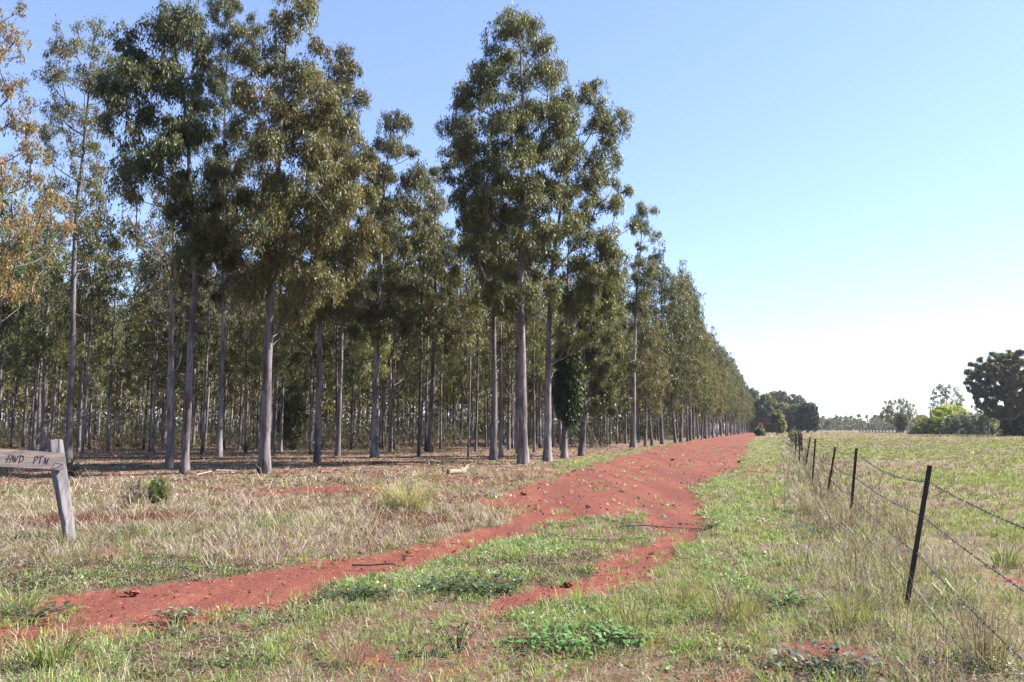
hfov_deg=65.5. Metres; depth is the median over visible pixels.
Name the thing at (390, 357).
eucalypt
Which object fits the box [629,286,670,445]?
eucalypt
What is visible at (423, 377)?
eucalypt
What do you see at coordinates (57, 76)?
eucalypt
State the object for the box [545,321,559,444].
eucalypt
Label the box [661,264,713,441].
eucalypt
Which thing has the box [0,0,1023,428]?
sky
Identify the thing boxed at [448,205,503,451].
eucalypt
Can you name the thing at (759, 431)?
green shrub
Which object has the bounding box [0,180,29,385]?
eucalypt
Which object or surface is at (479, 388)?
eucalypt
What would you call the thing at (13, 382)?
eucalypt
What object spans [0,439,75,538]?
plantation sign
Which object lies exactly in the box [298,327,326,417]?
eucalypt
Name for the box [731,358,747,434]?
eucalypt
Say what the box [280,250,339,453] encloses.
eucalypt
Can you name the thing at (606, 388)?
eucalypt
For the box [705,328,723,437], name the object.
eucalypt
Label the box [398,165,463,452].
eucalypt
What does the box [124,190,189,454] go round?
eucalypt
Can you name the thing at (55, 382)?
eucalypt
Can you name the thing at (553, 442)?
eucalypt
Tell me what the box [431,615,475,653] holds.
broadleaf weed
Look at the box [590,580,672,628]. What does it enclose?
grass tussock
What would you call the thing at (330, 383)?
eucalypt
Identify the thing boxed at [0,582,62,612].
grass tussock
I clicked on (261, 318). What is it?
eucalypt
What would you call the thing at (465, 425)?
distant undergrowth
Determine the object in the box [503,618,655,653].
broadleaf weed
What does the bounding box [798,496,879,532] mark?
grass tussock
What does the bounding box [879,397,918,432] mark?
open eucalypt
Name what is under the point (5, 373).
eucalypt
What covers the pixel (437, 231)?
eucalypt
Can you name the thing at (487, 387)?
eucalypt
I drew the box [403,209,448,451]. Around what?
eucalypt
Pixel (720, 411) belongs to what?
eucalypt
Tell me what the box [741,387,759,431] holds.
olive tree
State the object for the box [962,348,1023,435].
rain tree
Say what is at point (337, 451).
eucalypt
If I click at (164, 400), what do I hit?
eucalypt
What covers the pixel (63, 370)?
eucalypt
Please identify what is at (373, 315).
eucalypt
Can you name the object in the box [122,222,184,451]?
eucalypt
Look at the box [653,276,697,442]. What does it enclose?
eucalypt
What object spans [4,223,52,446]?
eucalypt
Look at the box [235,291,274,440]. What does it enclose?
eucalypt
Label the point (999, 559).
grass tussock
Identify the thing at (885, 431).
paddock fence
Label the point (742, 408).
eucalypt
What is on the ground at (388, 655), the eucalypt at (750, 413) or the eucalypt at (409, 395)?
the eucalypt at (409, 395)
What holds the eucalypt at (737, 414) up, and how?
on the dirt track
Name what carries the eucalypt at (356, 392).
on the ground at (388, 655)
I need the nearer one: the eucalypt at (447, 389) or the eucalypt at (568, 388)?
the eucalypt at (568, 388)
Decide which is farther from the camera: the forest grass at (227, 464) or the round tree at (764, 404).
the round tree at (764, 404)
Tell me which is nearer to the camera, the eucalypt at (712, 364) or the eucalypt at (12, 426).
the eucalypt at (12, 426)
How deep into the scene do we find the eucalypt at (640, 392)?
89.35 m
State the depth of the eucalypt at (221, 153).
46.96 m
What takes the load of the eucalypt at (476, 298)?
on the ground at (388, 655)
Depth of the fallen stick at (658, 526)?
12.87 m
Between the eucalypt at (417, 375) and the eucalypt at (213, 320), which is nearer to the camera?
the eucalypt at (213, 320)
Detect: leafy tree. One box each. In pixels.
[773,402,791,431]
[785,402,801,431]
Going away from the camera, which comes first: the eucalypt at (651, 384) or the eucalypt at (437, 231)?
the eucalypt at (437, 231)
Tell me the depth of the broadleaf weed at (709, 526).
12.78 m
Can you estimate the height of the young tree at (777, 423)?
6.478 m
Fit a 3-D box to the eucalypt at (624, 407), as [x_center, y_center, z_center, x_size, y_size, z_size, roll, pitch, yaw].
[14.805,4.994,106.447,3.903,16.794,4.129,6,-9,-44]
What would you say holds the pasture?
on the ground at (388, 655)
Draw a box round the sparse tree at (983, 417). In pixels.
[970,396,996,434]
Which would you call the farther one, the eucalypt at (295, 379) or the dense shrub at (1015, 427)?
the dense shrub at (1015, 427)
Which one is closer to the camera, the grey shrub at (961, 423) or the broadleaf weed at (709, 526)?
the broadleaf weed at (709, 526)
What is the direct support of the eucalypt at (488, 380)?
on the ground at (388, 655)
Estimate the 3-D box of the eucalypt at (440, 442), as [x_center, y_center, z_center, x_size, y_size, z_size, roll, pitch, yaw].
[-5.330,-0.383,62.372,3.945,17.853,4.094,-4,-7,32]
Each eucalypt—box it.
[0,0,76,322]
[0,161,44,397]
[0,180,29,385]
[0,208,43,432]
[0,217,31,402]
[0,257,41,447]
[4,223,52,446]
[4,272,34,442]
[5,232,68,450]
[6,176,79,450]
[10,181,73,450]
[12,365,42,441]
[24,232,69,448]
[28,226,85,439]
[30,13,121,458]
[41,280,69,412]
[50,153,133,456]
[55,208,113,451]
[57,283,106,443]
[65,297,108,446]
[67,264,117,435]
[67,268,118,449]
[70,188,145,453]
[78,265,125,443]
[85,0,243,474]
[104,282,137,443]
[110,142,204,468]
[120,291,153,446]
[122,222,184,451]
[123,228,178,449]
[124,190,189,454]
[141,236,207,456]
[143,269,181,446]
[155,245,184,441]
[160,231,188,397]
[162,259,216,449]
[168,243,219,452]
[170,161,239,454]
[175,246,220,447]
[189,0,270,456]
[190,0,384,473]
[196,264,225,441]
[196,270,230,444]
[208,269,247,448]
[215,307,240,367]
[216,303,247,443]
[220,258,266,442]
[224,251,264,450]
[227,251,264,452]
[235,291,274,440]
[238,195,316,455]
[239,249,277,447]
[253,286,299,449]
[261,310,293,446]
[262,284,305,450]
[278,326,315,445]
[279,331,309,435]
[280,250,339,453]
[291,42,380,463]
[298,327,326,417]
[300,322,346,402]
[307,210,358,442]
[318,149,400,455]
[323,324,350,411]
[330,299,372,448]
[334,326,368,442]
[335,319,368,412]
[343,108,435,456]
[351,243,399,433]
[364,252,410,446]
[365,310,397,446]
[370,185,419,451]
[371,213,412,449]
[371,216,417,448]
[371,348,400,416]
[379,303,415,444]
[379,363,404,442]
[382,149,457,456]
[396,340,430,444]
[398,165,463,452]
[401,254,443,408]
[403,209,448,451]
[405,340,435,443]
[417,227,467,449]
[433,2,589,463]
[435,320,462,445]
[436,224,499,457]
[439,266,464,444]
[443,281,482,445]
[447,204,526,459]
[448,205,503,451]
[458,320,483,444]
[460,274,505,446]
[471,316,502,444]
[472,182,529,456]
[481,324,510,392]
[483,277,535,446]
[486,311,536,449]
[491,201,544,453]
[496,239,536,448]
[497,349,515,445]
[509,249,560,451]
[526,259,557,447]
[526,346,538,444]
[527,279,546,442]
[534,297,561,445]
[535,267,578,450]
[540,204,590,458]
[542,76,642,461]
[544,268,577,381]
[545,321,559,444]
[563,239,611,447]
[565,265,639,455]
[578,259,621,445]
[579,329,590,443]
[586,262,613,443]
[590,405,595,442]
[592,320,622,443]
[601,261,629,444]
[603,381,614,440]
[609,254,633,443]
[612,199,663,447]
[612,379,629,437]
[615,295,674,445]
[618,290,631,443]
[625,315,643,442]
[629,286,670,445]
[630,238,684,443]
[648,386,662,440]
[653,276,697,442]
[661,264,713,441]
[662,260,715,432]
[663,337,677,439]
[675,295,702,441]
[676,412,678,438]
[678,280,709,440]
[680,269,711,427]
[691,350,704,438]
[692,357,722,437]
[694,359,718,439]
[695,328,710,438]
[699,330,715,438]
[703,359,718,437]
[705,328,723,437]
[706,326,732,436]
[708,351,726,437]
[708,367,729,436]
[713,336,728,423]
[716,341,738,435]
[722,345,738,435]
[724,400,733,435]
[725,359,741,424]
[725,395,740,434]
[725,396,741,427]
[728,358,737,434]
[729,351,745,434]
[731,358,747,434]
[733,385,750,429]
[734,364,746,433]
[735,376,744,433]
[740,380,749,433]
[742,381,752,433]
[746,393,755,432]
[747,390,752,432]
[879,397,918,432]
[928,383,965,411]
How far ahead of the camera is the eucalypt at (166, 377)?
73.49 m
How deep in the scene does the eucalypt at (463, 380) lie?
73.92 m
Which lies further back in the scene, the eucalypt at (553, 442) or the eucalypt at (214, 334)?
the eucalypt at (553, 442)
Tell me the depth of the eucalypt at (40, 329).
53.46 m
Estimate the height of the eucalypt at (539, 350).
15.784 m
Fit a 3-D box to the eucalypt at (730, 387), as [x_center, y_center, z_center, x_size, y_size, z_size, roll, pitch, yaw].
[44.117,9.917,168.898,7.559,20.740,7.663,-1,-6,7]
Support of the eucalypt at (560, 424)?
on the ground at (388, 655)
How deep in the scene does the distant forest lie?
100.87 m
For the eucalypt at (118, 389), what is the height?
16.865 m
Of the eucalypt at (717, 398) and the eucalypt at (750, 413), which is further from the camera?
the eucalypt at (750, 413)
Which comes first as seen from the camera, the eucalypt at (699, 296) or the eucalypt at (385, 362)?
the eucalypt at (385, 362)
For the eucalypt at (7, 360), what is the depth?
55.05 m
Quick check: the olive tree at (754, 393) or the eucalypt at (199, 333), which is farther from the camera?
the olive tree at (754, 393)
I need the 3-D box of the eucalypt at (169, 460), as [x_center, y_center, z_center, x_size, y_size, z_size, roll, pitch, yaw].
[-14.379,-1.759,32.024,3.810,13.999,2.927,0,-6,0]
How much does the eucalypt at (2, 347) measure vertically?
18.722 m
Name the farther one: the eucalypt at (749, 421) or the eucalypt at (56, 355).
the eucalypt at (749, 421)
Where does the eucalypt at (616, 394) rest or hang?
on the ground at (388, 655)
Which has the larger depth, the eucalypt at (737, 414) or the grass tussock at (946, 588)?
the eucalypt at (737, 414)
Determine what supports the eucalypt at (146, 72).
on the ground at (388, 655)
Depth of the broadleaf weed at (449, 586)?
7.89 m
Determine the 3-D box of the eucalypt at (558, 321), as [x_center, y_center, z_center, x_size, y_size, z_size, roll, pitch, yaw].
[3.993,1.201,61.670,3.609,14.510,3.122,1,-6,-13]
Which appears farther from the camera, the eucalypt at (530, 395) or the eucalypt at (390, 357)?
the eucalypt at (530, 395)
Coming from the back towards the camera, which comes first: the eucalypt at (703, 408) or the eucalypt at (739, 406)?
the eucalypt at (739, 406)
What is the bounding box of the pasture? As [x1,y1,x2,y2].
[747,431,1023,681]
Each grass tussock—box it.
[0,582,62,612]
[0,620,103,670]
[299,621,403,669]
[339,476,439,507]
[375,478,458,511]
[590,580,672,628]
[636,565,725,606]
[665,571,789,624]
[779,483,856,513]
[797,576,900,631]
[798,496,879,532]
[917,572,995,608]
[921,591,1022,672]
[976,541,1023,567]
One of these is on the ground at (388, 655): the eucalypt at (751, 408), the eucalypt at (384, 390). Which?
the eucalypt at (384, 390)
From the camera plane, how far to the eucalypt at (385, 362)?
62.90 m
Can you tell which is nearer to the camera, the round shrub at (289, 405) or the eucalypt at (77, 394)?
the round shrub at (289, 405)
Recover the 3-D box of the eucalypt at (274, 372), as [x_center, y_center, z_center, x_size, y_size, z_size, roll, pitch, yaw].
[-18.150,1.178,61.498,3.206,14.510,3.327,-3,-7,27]
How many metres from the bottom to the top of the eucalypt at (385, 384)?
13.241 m
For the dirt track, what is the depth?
10.37 m
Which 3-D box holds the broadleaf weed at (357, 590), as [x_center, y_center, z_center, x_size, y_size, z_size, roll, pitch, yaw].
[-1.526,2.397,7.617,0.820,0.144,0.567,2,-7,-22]
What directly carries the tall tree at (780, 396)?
on the ground at (388, 655)
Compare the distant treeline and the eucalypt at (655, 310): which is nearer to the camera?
the eucalypt at (655, 310)
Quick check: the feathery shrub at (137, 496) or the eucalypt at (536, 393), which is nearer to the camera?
the feathery shrub at (137, 496)
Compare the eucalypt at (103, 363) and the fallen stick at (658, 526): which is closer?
the fallen stick at (658, 526)
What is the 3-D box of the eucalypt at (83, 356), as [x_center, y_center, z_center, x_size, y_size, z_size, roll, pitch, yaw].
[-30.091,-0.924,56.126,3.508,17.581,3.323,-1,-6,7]
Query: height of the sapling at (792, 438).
1.764 m
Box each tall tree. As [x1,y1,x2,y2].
[768,390,791,404]
[788,393,805,431]
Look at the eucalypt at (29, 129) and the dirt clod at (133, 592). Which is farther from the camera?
the eucalypt at (29, 129)
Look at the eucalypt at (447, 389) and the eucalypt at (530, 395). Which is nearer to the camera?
the eucalypt at (447, 389)
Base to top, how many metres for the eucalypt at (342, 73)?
20.551 m
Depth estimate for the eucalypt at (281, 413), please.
56.49 m
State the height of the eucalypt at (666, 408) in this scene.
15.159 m
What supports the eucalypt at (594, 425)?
on the ground at (388, 655)
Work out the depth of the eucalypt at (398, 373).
72.26 m
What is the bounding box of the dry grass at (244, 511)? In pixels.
[0,461,562,567]
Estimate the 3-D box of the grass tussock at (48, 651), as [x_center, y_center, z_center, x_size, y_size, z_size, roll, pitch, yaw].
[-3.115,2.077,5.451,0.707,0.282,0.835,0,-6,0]
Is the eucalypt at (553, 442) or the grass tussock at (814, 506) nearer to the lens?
the grass tussock at (814, 506)
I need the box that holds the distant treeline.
[809,413,1003,430]
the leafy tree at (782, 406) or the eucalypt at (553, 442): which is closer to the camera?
the eucalypt at (553, 442)
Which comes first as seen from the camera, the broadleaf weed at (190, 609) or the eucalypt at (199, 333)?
the broadleaf weed at (190, 609)
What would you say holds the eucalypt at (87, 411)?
on the ground at (388, 655)
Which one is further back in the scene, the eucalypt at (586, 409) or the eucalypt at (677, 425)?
the eucalypt at (677, 425)
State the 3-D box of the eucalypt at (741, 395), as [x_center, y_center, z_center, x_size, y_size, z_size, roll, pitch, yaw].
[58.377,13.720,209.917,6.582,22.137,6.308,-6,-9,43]
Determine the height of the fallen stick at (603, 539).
0.016 m
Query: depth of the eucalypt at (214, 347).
62.05 m
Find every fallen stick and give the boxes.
[195,469,233,475]
[352,563,401,566]
[566,536,657,539]
[620,515,700,528]
[711,562,734,642]
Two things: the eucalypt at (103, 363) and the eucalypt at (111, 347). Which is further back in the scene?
the eucalypt at (103, 363)
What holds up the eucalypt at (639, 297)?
on the ground at (388, 655)
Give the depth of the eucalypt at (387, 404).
81.54 m
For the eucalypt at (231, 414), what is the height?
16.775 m
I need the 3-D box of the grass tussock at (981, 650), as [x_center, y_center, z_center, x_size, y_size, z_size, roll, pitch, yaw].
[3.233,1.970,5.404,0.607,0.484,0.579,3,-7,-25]
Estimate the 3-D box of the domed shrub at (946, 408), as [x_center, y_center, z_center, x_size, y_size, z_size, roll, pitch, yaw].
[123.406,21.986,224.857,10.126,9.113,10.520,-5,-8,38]
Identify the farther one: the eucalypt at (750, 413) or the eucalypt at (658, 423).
the eucalypt at (750, 413)
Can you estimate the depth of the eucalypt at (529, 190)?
36.38 m
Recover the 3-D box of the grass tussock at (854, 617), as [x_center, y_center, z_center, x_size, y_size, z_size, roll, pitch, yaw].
[2.808,2.121,6.441,0.947,0.411,0.928,0,-6,0]
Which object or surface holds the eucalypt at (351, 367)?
on the ground at (388, 655)
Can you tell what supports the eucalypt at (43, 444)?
on the ground at (388, 655)
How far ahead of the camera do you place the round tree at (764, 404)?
316.32 m
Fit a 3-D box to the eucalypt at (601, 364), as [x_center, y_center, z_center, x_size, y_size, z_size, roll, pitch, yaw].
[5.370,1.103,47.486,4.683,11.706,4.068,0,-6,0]
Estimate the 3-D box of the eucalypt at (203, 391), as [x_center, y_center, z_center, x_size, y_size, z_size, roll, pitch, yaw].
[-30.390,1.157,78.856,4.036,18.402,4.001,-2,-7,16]
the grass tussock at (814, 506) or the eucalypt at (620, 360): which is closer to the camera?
the grass tussock at (814, 506)
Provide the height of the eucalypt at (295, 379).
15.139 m
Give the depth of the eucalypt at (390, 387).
58.20 m
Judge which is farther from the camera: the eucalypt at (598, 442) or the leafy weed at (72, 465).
the eucalypt at (598, 442)
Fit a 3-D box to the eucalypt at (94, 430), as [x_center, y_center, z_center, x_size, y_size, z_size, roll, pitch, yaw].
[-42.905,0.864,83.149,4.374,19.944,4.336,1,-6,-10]
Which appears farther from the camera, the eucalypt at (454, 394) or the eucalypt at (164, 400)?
the eucalypt at (454, 394)
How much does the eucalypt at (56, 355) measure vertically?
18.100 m
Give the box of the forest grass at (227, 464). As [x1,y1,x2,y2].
[0,446,647,483]
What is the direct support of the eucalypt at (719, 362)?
on the ground at (388, 655)
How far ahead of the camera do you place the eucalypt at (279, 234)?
29.00 m
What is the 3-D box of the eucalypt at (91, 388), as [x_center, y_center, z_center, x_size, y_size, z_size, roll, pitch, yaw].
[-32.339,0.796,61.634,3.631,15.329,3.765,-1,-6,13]
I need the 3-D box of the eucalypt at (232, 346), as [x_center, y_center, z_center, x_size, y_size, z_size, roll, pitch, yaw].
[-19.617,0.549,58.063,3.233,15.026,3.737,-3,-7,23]
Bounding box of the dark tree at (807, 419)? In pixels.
[794,401,820,432]
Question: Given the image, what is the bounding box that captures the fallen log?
[446,464,468,474]
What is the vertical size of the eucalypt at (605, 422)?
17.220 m
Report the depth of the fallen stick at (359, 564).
9.24 m
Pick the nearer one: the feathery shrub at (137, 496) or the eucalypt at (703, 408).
the feathery shrub at (137, 496)
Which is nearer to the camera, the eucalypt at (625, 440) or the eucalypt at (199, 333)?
the eucalypt at (199, 333)
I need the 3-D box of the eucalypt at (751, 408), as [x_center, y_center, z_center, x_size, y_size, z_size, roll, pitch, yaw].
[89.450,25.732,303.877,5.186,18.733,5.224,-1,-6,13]
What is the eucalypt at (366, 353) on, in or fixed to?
on the ground at (388, 655)
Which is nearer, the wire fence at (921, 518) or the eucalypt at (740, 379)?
the wire fence at (921, 518)
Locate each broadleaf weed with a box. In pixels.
[0,600,74,622]
[151,605,203,620]
[310,582,398,600]
[417,571,525,594]
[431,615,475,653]
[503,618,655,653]
[692,520,719,527]
[741,587,816,607]
[768,639,886,672]
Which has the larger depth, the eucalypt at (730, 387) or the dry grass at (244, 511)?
the eucalypt at (730, 387)
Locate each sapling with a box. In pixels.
[668,423,676,435]
[786,430,794,447]
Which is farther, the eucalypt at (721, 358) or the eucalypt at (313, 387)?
the eucalypt at (721, 358)
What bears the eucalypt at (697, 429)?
on the ground at (388, 655)
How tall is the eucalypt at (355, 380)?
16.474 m
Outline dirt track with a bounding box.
[0,432,754,657]
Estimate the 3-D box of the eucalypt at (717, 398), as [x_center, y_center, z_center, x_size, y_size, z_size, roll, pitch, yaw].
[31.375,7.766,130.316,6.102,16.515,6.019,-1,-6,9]
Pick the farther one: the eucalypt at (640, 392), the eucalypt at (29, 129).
the eucalypt at (640, 392)
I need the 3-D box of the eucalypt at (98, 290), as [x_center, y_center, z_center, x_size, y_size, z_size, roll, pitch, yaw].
[-24.355,-2.282,45.977,4.139,18.049,3.989,-5,-8,37]
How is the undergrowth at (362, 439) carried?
on the ground at (388, 655)
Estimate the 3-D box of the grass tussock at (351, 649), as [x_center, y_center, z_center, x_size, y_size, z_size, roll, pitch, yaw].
[-1.068,2.082,5.438,0.693,0.269,0.747,0,-6,0]
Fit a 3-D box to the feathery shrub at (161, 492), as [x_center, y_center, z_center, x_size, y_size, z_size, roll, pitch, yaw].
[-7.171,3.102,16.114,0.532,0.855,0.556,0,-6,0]
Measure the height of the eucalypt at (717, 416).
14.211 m
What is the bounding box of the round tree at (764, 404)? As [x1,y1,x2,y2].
[750,392,777,432]
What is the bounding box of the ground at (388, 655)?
[0,429,1023,681]
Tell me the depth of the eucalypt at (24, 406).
80.25 m
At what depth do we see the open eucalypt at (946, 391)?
258.72 m
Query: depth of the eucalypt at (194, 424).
67.26 m
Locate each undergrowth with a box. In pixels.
[0,401,711,438]
[0,412,711,449]
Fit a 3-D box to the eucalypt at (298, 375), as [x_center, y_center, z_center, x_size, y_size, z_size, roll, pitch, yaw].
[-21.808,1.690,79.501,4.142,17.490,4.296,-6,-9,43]
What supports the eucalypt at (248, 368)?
on the ground at (388, 655)
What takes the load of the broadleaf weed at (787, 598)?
on the ground at (388, 655)
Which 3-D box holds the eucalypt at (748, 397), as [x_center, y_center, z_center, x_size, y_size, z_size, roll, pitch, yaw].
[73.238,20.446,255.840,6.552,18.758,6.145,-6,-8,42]
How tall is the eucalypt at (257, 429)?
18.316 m
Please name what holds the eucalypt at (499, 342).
on the ground at (388, 655)
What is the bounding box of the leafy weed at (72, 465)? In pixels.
[66,456,82,474]
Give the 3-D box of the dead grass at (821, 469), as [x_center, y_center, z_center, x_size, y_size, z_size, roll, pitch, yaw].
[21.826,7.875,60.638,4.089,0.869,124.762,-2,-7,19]
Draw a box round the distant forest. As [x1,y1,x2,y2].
[1,274,743,443]
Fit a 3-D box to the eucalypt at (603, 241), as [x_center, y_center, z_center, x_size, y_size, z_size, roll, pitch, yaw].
[3.937,-3.808,40.537,5.105,19.936,4.494,-6,-8,42]
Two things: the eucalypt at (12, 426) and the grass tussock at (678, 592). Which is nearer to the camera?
the grass tussock at (678, 592)
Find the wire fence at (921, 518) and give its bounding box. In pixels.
[788,430,1023,681]
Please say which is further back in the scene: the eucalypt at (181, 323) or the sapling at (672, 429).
the sapling at (672, 429)
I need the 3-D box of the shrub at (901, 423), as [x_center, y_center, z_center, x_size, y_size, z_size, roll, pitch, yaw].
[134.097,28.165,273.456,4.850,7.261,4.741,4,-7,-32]
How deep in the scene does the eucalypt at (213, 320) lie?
48.81 m
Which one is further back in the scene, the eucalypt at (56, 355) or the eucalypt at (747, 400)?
the eucalypt at (747, 400)
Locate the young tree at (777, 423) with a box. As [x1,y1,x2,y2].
[768,409,787,434]
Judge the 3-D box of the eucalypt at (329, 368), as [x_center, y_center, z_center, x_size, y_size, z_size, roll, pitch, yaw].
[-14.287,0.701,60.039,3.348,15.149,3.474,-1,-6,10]
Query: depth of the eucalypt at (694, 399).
107.63 m
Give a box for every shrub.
[118,477,148,506]
[143,473,171,505]
[271,382,309,448]
[753,424,766,435]
[894,413,909,432]
[908,409,949,434]
[930,402,967,415]
[940,411,1001,434]
[995,412,1023,435]
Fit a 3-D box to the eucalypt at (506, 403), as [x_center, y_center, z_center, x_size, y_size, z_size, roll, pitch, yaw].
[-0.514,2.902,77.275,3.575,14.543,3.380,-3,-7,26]
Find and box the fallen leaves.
[0,445,744,579]
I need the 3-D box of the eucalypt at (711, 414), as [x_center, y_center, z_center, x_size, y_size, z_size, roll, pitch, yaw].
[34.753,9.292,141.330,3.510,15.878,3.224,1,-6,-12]
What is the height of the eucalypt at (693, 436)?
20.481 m
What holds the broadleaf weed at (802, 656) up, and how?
on the ground at (388, 655)
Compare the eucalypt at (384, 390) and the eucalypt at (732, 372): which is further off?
the eucalypt at (732, 372)
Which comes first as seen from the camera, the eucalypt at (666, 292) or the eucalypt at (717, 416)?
the eucalypt at (666, 292)
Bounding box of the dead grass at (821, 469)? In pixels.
[704,438,1023,681]
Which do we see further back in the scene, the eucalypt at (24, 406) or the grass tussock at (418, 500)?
the eucalypt at (24, 406)
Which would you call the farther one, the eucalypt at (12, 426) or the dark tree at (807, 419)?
the dark tree at (807, 419)
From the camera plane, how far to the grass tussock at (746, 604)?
6.66 m
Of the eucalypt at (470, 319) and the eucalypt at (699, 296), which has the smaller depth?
the eucalypt at (470, 319)
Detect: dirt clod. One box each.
[124,589,139,595]
[564,581,573,586]
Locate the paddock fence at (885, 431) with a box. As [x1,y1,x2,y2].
[859,429,910,432]
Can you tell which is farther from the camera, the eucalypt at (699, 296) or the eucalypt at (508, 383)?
the eucalypt at (699, 296)
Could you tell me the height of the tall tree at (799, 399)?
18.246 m
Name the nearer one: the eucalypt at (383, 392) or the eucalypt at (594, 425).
the eucalypt at (383, 392)
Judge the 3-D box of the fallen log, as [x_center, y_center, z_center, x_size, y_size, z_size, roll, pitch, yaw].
[-1.901,4.562,28.246,0.184,0.324,1.137,-4,-8,34]
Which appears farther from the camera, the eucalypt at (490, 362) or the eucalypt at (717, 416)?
the eucalypt at (717, 416)
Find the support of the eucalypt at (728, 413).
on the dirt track
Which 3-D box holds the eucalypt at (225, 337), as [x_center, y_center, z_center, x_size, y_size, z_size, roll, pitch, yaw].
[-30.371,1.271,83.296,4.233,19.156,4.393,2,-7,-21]
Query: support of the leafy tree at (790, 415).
on the ground at (388, 655)
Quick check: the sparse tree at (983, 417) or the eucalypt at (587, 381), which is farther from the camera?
the sparse tree at (983, 417)
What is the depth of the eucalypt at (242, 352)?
70.89 m
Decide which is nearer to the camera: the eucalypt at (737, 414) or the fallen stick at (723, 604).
the fallen stick at (723, 604)
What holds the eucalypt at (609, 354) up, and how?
on the ground at (388, 655)
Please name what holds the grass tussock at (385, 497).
on the ground at (388, 655)
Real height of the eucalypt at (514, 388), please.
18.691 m
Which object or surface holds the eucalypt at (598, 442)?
on the ground at (388, 655)
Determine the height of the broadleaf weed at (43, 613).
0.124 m
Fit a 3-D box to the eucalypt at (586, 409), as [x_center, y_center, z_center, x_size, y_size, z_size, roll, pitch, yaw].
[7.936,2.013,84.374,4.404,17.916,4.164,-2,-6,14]
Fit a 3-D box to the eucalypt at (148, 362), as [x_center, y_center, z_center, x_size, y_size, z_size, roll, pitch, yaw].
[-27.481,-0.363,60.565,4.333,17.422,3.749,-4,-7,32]
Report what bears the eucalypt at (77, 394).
on the ground at (388, 655)
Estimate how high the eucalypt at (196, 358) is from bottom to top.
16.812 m
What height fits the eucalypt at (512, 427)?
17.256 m
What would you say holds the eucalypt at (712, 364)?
on the ground at (388, 655)
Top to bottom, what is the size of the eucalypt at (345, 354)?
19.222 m
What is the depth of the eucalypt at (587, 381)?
65.78 m
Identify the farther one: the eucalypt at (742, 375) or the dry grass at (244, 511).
the eucalypt at (742, 375)
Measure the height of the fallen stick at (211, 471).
0.115 m
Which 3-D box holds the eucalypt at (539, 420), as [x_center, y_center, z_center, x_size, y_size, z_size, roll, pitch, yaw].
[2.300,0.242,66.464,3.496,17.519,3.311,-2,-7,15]
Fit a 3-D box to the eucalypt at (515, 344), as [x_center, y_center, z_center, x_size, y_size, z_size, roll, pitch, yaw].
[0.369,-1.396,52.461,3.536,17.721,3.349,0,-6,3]
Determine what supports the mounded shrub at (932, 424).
on the ground at (388, 655)
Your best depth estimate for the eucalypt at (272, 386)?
69.59 m
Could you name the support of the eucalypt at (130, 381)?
on the ground at (388, 655)
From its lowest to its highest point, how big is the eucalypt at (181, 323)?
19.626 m
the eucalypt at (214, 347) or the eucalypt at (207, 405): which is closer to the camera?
the eucalypt at (214, 347)
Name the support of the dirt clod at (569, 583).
on the dirt track
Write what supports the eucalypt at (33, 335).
on the ground at (388, 655)
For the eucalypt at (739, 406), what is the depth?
182.47 m
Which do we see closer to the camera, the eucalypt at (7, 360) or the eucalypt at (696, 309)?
the eucalypt at (7, 360)

